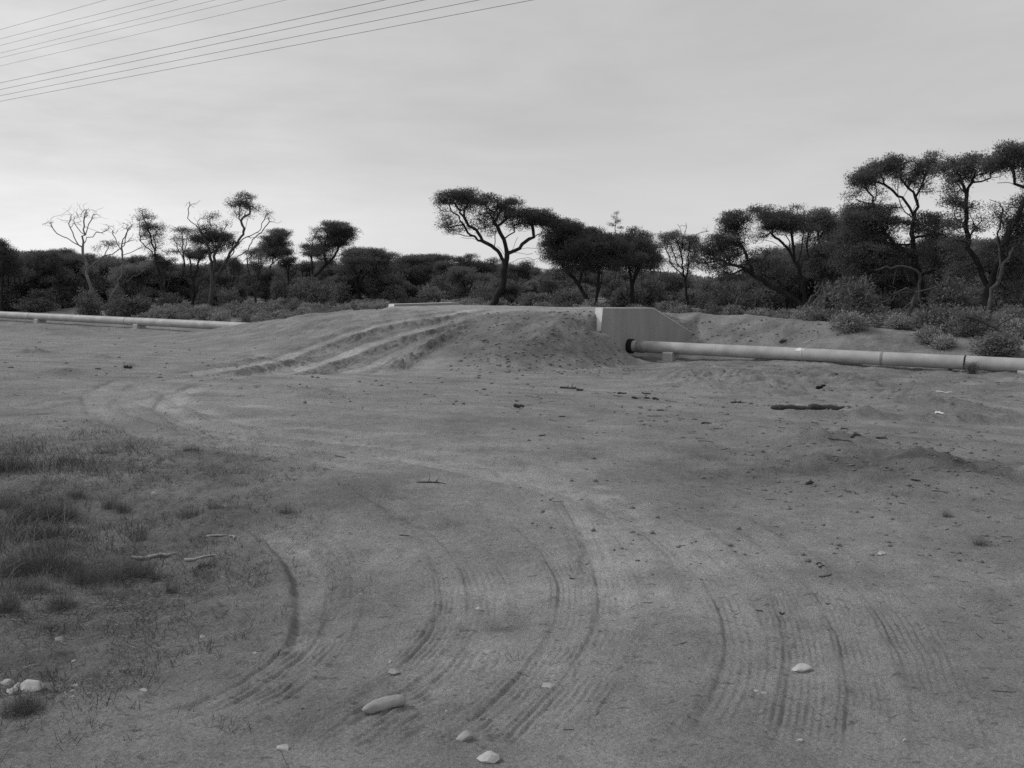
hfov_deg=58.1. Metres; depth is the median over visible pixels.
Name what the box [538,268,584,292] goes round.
scrub tree
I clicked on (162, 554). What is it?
stick
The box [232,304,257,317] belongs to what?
saltbush
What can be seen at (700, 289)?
scrub tree
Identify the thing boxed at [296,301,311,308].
saltbush
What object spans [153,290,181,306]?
dark shrub
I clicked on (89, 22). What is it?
telegraph wire
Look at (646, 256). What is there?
mulga tree
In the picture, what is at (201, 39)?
telegraph wire
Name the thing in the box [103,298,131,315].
dark shrub
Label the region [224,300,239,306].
saltbush
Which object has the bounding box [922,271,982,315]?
dark shrub
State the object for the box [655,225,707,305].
mulga tree
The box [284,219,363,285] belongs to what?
mulga tree
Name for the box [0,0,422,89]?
telegraph wire
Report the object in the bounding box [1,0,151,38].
telegraph wire
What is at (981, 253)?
mulga tree
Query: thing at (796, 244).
scrub tree
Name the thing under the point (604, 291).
scrub tree
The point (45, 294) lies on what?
dark shrub
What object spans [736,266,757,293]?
scrub tree
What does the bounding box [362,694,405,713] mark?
oblong stone
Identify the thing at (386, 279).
scrub tree
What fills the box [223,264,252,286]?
scrub tree
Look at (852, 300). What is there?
dark shrub
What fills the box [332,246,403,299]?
mulga tree
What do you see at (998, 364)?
water pipe
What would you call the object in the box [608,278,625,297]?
scrub tree
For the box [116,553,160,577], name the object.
grass tussock
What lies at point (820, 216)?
mulga tree
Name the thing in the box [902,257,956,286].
scrub tree
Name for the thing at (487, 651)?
stone
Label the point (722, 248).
mulga tree
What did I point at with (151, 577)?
grass tussock
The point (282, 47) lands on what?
telegraph wire
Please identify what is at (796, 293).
scrub tree
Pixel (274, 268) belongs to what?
scrub tree
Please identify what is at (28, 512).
grass tussock
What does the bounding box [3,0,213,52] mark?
telegraph wire
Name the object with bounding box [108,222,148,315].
dead tree
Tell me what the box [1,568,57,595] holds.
grass tussock
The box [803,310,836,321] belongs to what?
dark shrub
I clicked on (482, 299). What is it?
saltbush
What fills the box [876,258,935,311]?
scrub tree
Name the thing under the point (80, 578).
grass tussock
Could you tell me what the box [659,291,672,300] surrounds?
dark shrub
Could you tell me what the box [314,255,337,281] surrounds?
mulga tree
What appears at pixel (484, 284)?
dark shrub
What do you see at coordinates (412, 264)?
mulga tree
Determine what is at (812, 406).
stick
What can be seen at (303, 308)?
saltbush
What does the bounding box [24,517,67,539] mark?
grass tussock
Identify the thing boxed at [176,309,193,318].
saltbush
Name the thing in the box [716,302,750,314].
saltbush
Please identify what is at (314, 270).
scrub tree
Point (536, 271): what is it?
scrub tree
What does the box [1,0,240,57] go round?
telegraph wire
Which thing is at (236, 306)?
saltbush
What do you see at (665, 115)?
sky
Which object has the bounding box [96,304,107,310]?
saltbush
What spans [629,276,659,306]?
dark shrub
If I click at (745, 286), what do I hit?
scrub tree
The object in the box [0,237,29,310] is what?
mulga tree
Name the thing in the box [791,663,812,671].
stone
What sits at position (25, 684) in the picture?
stone
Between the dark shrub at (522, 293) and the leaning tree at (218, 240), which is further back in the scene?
the dark shrub at (522, 293)
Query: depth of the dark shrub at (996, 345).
36.16 m
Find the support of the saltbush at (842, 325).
on the ground at (894, 659)
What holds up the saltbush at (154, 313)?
on the ground at (894, 659)
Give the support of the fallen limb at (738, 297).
on the ground at (894, 659)
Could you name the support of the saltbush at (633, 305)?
on the ground at (894, 659)
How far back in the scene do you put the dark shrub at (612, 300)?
75.87 m
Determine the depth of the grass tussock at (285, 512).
7.07 m
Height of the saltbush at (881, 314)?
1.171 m
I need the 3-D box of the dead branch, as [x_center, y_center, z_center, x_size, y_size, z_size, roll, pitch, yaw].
[20.779,-4.596,49.870,2.957,3.634,0.446,0,6,0]
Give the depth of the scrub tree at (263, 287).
87.62 m
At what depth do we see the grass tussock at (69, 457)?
9.01 m
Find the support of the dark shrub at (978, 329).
on the ground at (894, 659)
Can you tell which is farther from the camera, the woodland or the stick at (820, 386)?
the woodland
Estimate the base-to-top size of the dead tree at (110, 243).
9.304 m
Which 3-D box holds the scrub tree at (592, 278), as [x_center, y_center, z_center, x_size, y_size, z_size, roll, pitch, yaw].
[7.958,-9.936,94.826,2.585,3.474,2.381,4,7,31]
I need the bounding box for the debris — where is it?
[4,369,1022,729]
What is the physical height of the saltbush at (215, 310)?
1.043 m
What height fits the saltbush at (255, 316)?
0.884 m
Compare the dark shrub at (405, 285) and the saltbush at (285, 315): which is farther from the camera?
the dark shrub at (405, 285)
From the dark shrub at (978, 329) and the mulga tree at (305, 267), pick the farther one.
the mulga tree at (305, 267)
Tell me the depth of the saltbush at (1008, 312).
47.11 m
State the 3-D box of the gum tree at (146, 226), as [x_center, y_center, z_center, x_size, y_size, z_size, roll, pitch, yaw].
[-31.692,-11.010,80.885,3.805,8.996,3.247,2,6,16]
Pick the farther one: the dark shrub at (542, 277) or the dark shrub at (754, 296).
the dark shrub at (542, 277)
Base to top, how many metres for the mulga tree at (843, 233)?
7.111 m
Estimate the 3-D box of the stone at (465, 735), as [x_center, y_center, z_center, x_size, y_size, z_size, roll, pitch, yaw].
[-0.178,1.351,3.526,0.049,0.042,0.061,6,8,43]
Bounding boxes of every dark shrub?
[0,289,22,311]
[10,297,52,312]
[22,288,60,309]
[50,291,76,308]
[70,286,103,315]
[103,293,153,316]
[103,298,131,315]
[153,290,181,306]
[195,280,218,304]
[197,285,224,307]
[214,287,243,305]
[269,275,289,300]
[286,273,317,302]
[303,280,340,305]
[320,280,340,299]
[328,281,354,304]
[376,283,408,303]
[391,271,409,303]
[407,285,428,302]
[416,283,448,302]
[429,274,454,302]
[466,279,502,300]
[469,282,495,298]
[488,278,516,305]
[514,292,556,305]
[515,278,539,303]
[532,274,551,299]
[543,287,583,305]
[551,300,576,306]
[561,286,599,303]
[606,287,638,306]
[612,279,648,307]
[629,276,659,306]
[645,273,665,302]
[646,290,665,304]
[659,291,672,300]
[668,290,683,304]
[676,288,702,307]
[683,293,701,306]
[692,276,716,290]
[694,291,713,309]
[698,282,714,294]
[699,280,738,309]
[706,286,739,310]
[706,305,726,314]
[721,295,757,311]
[727,287,771,310]
[748,285,789,313]
[751,283,789,311]
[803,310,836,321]
[808,280,853,314]
[830,273,877,316]
[870,294,892,309]
[886,320,913,330]
[903,297,935,310]
[909,300,966,331]
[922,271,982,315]
[925,318,963,332]
[939,305,995,337]
[951,290,982,306]
[965,281,998,308]
[966,328,1023,357]
[974,280,1023,311]
[1010,292,1023,308]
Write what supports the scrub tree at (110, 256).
on the ground at (894, 659)
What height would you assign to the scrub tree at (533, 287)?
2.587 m
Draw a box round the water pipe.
[0,311,1023,371]
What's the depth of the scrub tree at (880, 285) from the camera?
70.28 m
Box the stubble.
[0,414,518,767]
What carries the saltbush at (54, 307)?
on the ground at (894, 659)
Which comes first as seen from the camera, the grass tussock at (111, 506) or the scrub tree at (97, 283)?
the grass tussock at (111, 506)
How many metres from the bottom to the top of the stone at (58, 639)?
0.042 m
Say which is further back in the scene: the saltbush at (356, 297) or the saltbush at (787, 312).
the saltbush at (356, 297)
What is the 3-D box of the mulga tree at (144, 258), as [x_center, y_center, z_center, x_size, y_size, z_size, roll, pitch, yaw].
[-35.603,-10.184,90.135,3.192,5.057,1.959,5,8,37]
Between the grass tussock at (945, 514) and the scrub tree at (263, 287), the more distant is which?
the scrub tree at (263, 287)
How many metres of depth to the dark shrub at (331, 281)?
81.94 m
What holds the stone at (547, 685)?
on the ground at (894, 659)
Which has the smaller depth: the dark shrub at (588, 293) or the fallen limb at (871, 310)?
the fallen limb at (871, 310)
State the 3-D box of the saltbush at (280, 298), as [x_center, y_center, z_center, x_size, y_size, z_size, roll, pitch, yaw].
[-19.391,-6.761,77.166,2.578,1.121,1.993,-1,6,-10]
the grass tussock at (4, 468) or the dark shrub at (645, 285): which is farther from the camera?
the dark shrub at (645, 285)
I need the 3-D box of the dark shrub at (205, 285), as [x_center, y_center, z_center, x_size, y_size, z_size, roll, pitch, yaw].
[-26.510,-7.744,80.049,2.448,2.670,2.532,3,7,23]
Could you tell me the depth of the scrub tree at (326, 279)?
83.13 m
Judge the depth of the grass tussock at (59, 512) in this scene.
7.00 m
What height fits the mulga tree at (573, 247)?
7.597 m
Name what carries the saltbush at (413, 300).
on the ground at (894, 659)
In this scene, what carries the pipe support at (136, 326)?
on the ground at (894, 659)
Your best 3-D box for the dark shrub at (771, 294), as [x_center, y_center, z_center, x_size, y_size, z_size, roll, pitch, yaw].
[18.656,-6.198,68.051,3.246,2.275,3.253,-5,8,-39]
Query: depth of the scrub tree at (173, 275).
84.44 m
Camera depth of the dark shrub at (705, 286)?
88.99 m
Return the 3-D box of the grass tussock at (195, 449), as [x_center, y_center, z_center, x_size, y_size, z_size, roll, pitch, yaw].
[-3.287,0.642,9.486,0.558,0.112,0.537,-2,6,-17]
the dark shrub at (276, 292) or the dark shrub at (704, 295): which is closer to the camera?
the dark shrub at (704, 295)
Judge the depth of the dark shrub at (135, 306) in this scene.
68.27 m
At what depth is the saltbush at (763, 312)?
46.90 m
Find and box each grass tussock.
[0,445,37,472]
[0,480,28,508]
[0,482,66,524]
[0,539,52,578]
[0,578,26,616]
[0,691,30,717]
[1,531,107,579]
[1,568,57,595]
[1,683,52,717]
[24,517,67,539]
[35,583,88,610]
[36,488,89,523]
[50,451,75,461]
[58,555,99,586]
[67,483,90,498]
[72,546,156,588]
[83,575,116,595]
[92,444,119,453]
[93,494,121,509]
[108,495,140,512]
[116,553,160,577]
[132,523,154,541]
[148,569,167,581]
[158,577,181,593]
[171,503,201,518]
[176,442,208,452]
[191,555,223,567]
[204,496,225,509]
[272,504,298,514]
[941,508,954,517]
[966,533,993,546]
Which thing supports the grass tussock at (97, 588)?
on the ground at (894, 659)
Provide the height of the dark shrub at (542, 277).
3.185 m
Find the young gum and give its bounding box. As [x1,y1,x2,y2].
[607,211,623,288]
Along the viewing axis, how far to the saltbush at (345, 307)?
64.44 m
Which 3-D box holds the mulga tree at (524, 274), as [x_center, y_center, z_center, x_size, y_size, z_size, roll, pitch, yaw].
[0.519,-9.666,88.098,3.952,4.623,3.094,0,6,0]
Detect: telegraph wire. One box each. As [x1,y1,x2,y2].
[0,0,103,29]
[0,0,175,45]
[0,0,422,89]
[0,0,477,95]
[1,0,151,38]
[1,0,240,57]
[1,0,382,82]
[2,0,283,65]
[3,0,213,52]
[4,0,530,100]
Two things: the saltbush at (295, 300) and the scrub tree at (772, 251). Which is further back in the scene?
the scrub tree at (772, 251)
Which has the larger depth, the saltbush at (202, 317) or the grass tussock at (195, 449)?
the saltbush at (202, 317)
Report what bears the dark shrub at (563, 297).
on the ground at (894, 659)
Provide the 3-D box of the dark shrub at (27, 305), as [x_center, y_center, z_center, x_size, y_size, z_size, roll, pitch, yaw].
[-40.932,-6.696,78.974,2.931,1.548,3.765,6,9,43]
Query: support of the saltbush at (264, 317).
on the ground at (894, 659)
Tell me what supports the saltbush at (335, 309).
on the ground at (894, 659)
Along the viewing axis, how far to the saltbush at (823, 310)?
49.91 m
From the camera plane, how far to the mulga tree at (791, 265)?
67.59 m
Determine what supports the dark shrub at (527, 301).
on the ground at (894, 659)
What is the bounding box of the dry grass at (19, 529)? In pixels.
[0,422,216,675]
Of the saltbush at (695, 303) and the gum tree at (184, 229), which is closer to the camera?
the saltbush at (695, 303)
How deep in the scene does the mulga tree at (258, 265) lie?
85.18 m
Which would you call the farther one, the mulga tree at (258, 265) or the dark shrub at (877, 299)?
the mulga tree at (258, 265)
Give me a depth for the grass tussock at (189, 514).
6.93 m
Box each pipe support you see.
[34,319,49,322]
[129,324,146,328]
[656,352,678,362]
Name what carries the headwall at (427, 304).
on the ground at (894, 659)
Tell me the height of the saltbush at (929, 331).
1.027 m
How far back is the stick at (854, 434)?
11.55 m
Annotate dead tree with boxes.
[43,203,135,292]
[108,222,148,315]
[801,277,827,313]
[986,241,1018,315]
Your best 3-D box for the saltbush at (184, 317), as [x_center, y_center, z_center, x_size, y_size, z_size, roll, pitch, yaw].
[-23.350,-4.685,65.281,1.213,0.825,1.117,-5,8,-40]
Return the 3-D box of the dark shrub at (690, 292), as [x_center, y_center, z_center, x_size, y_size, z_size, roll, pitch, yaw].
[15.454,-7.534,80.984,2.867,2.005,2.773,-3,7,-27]
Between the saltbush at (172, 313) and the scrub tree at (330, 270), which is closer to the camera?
the saltbush at (172, 313)
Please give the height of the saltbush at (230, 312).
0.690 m
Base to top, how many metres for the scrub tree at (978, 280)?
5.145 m
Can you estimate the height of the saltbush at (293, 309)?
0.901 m
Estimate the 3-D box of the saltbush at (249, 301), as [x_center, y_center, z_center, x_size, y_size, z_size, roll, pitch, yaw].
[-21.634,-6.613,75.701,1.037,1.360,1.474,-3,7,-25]
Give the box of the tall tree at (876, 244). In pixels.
[818,149,978,310]
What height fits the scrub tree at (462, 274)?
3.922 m
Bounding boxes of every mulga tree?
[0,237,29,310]
[16,248,68,296]
[49,247,83,281]
[61,252,110,281]
[124,254,141,281]
[134,255,152,265]
[147,251,179,296]
[178,246,207,307]
[205,258,231,283]
[218,255,246,293]
[243,247,269,304]
[252,227,296,300]
[271,254,302,299]
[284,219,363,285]
[297,259,317,282]
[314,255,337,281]
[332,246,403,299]
[392,252,455,286]
[431,260,455,280]
[449,253,501,285]
[459,267,493,285]
[497,259,536,303]
[535,215,637,306]
[606,225,672,307]
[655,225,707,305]
[683,202,825,307]
[738,254,818,309]
[782,206,860,299]
[810,219,895,280]
[857,241,911,312]
[905,233,976,287]
[964,238,1023,305]
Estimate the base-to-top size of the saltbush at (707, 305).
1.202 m
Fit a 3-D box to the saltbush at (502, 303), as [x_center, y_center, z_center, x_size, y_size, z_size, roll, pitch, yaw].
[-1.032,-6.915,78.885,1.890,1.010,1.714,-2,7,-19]
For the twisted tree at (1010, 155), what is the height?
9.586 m
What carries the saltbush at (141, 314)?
on the ground at (894, 659)
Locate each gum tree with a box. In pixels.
[129,206,169,296]
[161,225,197,301]
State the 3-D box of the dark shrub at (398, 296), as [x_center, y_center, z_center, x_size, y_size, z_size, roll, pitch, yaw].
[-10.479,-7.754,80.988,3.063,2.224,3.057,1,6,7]
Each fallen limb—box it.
[733,290,749,305]
[839,292,903,317]
[961,312,1018,343]
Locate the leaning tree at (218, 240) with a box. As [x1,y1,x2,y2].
[182,190,279,310]
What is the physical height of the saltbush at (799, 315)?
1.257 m
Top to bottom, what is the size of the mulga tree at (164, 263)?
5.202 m
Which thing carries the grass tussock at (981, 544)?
on the ground at (894, 659)
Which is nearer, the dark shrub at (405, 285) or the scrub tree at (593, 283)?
the dark shrub at (405, 285)
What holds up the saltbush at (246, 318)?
on the ground at (894, 659)
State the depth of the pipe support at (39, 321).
65.96 m
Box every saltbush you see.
[29,306,53,312]
[47,301,60,310]
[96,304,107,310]
[129,312,145,317]
[143,307,168,318]
[149,304,161,311]
[159,303,176,308]
[161,305,178,318]
[174,312,191,319]
[175,308,195,317]
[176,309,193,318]
[180,301,192,307]
[193,311,213,320]
[196,304,214,312]
[206,310,233,321]
[208,308,227,316]
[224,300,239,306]
[224,302,249,316]
[226,309,238,316]
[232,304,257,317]
[236,309,255,322]
[243,296,254,306]
[249,311,275,321]
[250,307,264,316]
[254,300,276,309]
[256,312,274,321]
[259,310,275,317]
[264,303,289,313]
[268,297,284,302]
[271,309,291,317]
[277,297,292,304]
[278,312,290,318]
[285,302,301,311]
[288,297,303,311]
[289,308,309,315]
[291,306,314,315]
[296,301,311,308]
[303,307,318,312]
[306,302,323,308]
[319,304,332,311]
[324,306,342,311]
[333,303,352,310]
[346,294,368,301]
[348,301,364,310]
[353,301,371,309]
[368,300,388,309]
[407,296,420,302]
[439,299,458,303]
[452,296,470,301]
[455,298,474,304]
[467,299,484,304]
[470,297,488,304]
[496,297,510,305]
[531,299,552,306]
[581,299,601,306]
[625,303,644,307]
[658,300,679,312]
[663,302,700,313]
[691,298,699,307]
[702,300,715,311]
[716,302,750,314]
[745,307,781,317]
[780,308,796,317]
[788,309,807,320]
[792,305,814,316]
[813,307,836,315]
[825,314,875,333]
[828,309,868,320]
[866,313,889,327]
[869,312,893,317]
[871,304,889,315]
[880,312,913,330]
[901,307,925,316]
[901,313,923,330]
[910,322,943,344]
[925,333,959,350]
[962,361,982,373]
[987,315,1023,339]
[992,311,1005,320]
[996,303,1023,311]
[999,314,1023,338]
[1000,307,1023,321]
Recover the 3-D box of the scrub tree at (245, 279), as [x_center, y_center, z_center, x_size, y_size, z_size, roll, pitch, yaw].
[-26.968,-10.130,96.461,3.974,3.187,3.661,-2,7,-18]
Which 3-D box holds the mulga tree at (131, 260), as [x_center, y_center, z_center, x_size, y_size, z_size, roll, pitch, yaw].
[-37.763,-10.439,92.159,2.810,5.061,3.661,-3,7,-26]
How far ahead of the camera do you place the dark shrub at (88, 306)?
69.57 m
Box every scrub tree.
[0,260,53,310]
[12,248,28,282]
[39,266,89,307]
[76,255,132,303]
[98,254,126,260]
[102,264,163,301]
[121,260,186,302]
[158,262,209,303]
[188,271,231,303]
[221,282,247,302]
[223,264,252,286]
[235,272,269,297]
[248,264,306,287]
[249,268,279,300]
[291,265,318,281]
[318,263,371,297]
[322,275,348,297]
[361,271,403,298]
[403,280,418,303]
[405,272,433,289]
[443,265,496,299]
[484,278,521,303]
[494,265,531,278]
[520,279,543,294]
[530,266,543,277]
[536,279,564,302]
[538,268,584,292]
[575,283,595,298]
[578,271,599,294]
[587,269,603,286]
[599,268,628,298]
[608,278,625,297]
[616,270,650,283]
[651,272,702,302]
[688,288,704,292]
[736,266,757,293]
[739,278,764,295]
[743,244,787,283]
[774,279,806,308]
[778,243,851,311]
[781,241,804,249]
[856,268,892,306]
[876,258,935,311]
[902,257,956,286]
[955,253,1009,292]
[972,235,990,248]
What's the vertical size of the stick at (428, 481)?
0.078 m
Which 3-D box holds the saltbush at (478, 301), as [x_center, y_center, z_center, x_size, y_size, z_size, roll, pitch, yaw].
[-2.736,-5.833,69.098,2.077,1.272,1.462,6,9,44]
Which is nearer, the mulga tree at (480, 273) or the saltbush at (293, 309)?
the saltbush at (293, 309)
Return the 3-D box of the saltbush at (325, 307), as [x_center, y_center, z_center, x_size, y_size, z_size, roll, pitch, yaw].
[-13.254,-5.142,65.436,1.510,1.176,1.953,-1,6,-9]
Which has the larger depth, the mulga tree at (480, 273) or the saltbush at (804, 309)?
the mulga tree at (480, 273)
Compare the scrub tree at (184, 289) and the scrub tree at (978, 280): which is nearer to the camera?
the scrub tree at (978, 280)
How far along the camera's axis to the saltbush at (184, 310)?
68.21 m
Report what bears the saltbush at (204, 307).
on the ground at (894, 659)
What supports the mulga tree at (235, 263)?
on the ground at (894, 659)
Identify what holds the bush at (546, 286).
on the ground at (894, 659)
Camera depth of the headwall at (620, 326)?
40.47 m
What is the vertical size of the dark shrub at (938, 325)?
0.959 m
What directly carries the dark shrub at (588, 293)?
on the ground at (894, 659)
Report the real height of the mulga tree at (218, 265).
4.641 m
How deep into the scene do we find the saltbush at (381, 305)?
67.17 m
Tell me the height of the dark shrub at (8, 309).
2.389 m
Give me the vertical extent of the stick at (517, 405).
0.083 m
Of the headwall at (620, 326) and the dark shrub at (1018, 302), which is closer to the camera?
the headwall at (620, 326)
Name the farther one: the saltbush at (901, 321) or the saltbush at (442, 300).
the saltbush at (442, 300)
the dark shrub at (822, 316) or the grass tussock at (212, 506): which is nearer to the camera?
the grass tussock at (212, 506)
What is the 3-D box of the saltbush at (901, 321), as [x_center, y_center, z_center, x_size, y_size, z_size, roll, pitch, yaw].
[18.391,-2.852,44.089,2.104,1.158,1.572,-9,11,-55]
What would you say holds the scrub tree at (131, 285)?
on the ground at (894, 659)
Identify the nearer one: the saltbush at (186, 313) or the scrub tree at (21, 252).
the saltbush at (186, 313)
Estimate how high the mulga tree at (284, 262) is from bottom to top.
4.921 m
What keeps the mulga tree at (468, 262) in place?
on the ground at (894, 659)
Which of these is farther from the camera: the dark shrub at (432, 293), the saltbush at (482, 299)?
the dark shrub at (432, 293)
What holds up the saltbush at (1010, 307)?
on the ground at (894, 659)
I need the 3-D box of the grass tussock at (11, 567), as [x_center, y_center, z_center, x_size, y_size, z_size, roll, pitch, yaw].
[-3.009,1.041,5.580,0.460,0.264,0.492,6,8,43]
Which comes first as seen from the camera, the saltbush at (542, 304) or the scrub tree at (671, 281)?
the saltbush at (542, 304)
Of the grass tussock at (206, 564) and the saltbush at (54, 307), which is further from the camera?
the saltbush at (54, 307)
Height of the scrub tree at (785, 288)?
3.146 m
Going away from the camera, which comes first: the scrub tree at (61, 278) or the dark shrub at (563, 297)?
the dark shrub at (563, 297)
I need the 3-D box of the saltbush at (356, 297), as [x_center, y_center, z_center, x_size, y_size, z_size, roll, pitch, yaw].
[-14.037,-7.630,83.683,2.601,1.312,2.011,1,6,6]
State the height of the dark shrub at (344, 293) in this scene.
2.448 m
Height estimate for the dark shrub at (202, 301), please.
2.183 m
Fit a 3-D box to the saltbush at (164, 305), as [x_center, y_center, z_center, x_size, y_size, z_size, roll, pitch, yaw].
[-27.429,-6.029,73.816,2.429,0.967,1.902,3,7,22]
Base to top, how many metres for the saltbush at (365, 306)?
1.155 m
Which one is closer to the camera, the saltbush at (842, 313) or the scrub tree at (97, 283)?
the saltbush at (842, 313)
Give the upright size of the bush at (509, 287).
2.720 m
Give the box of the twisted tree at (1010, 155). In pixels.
[930,138,1023,325]
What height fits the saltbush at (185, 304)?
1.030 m
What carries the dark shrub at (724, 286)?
on the ground at (894, 659)
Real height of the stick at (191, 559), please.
0.066 m
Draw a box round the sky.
[0,0,1023,277]
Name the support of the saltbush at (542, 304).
on the ground at (894, 659)
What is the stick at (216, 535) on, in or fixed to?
on the ground at (894, 659)
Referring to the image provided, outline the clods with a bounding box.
[3,310,1018,564]
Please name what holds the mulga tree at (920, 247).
on the ground at (894, 659)
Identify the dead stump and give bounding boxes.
[887,282,941,320]
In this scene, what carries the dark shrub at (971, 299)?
on the ground at (894, 659)
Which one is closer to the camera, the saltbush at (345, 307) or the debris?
the debris
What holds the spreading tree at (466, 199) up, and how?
on the ground at (894, 659)
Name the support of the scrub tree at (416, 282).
on the ground at (894, 659)
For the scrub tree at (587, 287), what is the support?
on the ground at (894, 659)
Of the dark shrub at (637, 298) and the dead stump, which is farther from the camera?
the dark shrub at (637, 298)
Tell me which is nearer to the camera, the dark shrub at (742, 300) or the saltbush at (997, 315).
the saltbush at (997, 315)
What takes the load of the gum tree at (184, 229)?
on the ground at (894, 659)
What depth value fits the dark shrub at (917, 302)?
59.33 m
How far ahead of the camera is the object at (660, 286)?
80.70 m
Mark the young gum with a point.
(615, 223)
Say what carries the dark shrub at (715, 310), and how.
on the ground at (894, 659)
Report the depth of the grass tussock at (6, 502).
7.27 m
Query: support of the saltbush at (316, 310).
on the ground at (894, 659)
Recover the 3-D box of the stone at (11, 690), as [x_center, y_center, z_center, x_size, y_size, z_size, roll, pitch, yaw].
[-2.105,1.292,3.872,0.045,0.035,0.039,3,7,22]
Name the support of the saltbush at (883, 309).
on the ground at (894, 659)
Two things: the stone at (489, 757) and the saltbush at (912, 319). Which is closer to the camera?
the stone at (489, 757)
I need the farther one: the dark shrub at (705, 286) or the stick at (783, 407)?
the dark shrub at (705, 286)
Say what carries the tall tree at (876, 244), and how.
on the ground at (894, 659)
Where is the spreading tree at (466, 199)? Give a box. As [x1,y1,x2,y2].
[431,186,570,305]
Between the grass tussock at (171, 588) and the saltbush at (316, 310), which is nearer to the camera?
the grass tussock at (171, 588)
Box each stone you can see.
[0,679,14,686]
[6,687,17,693]
[20,679,43,692]
[55,636,64,642]
[277,744,288,750]
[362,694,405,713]
[388,668,399,674]
[456,730,473,741]
[476,751,499,763]
[484,649,494,653]
[541,682,557,688]
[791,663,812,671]
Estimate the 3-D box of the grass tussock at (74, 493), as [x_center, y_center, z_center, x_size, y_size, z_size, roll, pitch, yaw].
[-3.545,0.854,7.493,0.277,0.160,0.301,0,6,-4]
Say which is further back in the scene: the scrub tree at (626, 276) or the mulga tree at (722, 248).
the scrub tree at (626, 276)
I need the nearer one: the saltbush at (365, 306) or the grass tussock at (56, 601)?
the grass tussock at (56, 601)
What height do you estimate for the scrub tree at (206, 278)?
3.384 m
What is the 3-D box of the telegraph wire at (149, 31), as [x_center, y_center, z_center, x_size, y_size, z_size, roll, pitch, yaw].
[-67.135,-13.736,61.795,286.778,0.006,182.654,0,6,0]
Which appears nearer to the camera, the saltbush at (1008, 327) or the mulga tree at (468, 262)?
the saltbush at (1008, 327)
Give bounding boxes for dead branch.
[870,265,922,309]
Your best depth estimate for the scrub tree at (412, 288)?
85.26 m
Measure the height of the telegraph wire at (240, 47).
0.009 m
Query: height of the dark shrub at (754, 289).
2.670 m
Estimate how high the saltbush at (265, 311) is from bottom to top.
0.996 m
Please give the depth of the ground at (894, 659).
6.22 m
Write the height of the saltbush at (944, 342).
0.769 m
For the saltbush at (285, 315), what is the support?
on the ground at (894, 659)
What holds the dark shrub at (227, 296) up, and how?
on the ground at (894, 659)
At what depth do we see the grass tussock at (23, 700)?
3.71 m
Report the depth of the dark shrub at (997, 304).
59.93 m
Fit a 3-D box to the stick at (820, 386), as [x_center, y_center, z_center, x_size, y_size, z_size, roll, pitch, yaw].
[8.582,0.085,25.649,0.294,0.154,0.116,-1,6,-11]
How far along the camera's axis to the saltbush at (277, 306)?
68.75 m
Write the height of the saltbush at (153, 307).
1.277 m
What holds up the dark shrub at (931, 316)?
on the ground at (894, 659)
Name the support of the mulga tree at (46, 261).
on the ground at (894, 659)
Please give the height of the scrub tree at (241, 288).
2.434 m
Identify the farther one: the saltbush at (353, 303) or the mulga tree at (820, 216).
the saltbush at (353, 303)
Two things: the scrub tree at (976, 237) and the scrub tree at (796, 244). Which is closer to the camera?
the scrub tree at (976, 237)
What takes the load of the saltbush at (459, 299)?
on the ground at (894, 659)
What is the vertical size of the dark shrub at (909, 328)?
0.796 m
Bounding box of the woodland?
[601,269,737,287]
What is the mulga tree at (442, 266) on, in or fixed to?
on the ground at (894, 659)
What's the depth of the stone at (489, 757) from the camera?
3.37 m
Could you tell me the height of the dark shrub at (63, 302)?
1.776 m
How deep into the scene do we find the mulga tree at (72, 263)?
86.45 m
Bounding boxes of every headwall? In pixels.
[388,302,460,306]
[595,308,692,355]
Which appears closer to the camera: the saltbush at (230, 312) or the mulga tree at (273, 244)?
the saltbush at (230, 312)
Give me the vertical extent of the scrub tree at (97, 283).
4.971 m
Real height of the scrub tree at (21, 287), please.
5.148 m
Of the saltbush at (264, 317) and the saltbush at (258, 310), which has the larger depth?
the saltbush at (258, 310)
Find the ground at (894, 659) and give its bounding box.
[0,295,1023,767]
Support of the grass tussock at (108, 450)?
on the ground at (894, 659)
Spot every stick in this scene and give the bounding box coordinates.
[131,552,177,559]
[184,553,221,560]
[206,534,227,536]
[418,476,445,483]
[513,403,524,407]
[560,383,576,388]
[771,404,810,409]
[808,403,844,409]
[815,384,825,388]
[850,432,860,437]
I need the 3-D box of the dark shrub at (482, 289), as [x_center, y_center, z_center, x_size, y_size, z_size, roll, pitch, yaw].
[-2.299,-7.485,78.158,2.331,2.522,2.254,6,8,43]
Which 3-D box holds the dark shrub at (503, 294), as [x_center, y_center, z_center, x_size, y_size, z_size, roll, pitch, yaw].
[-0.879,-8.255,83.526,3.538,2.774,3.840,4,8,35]
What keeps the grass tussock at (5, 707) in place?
on the ground at (894, 659)
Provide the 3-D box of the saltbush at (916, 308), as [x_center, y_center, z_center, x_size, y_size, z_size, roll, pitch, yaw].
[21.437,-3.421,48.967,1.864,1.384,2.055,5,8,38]
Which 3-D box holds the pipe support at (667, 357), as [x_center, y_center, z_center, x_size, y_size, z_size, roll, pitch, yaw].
[6.665,-1.035,38.753,0.800,0.664,1.040,4,7,34]

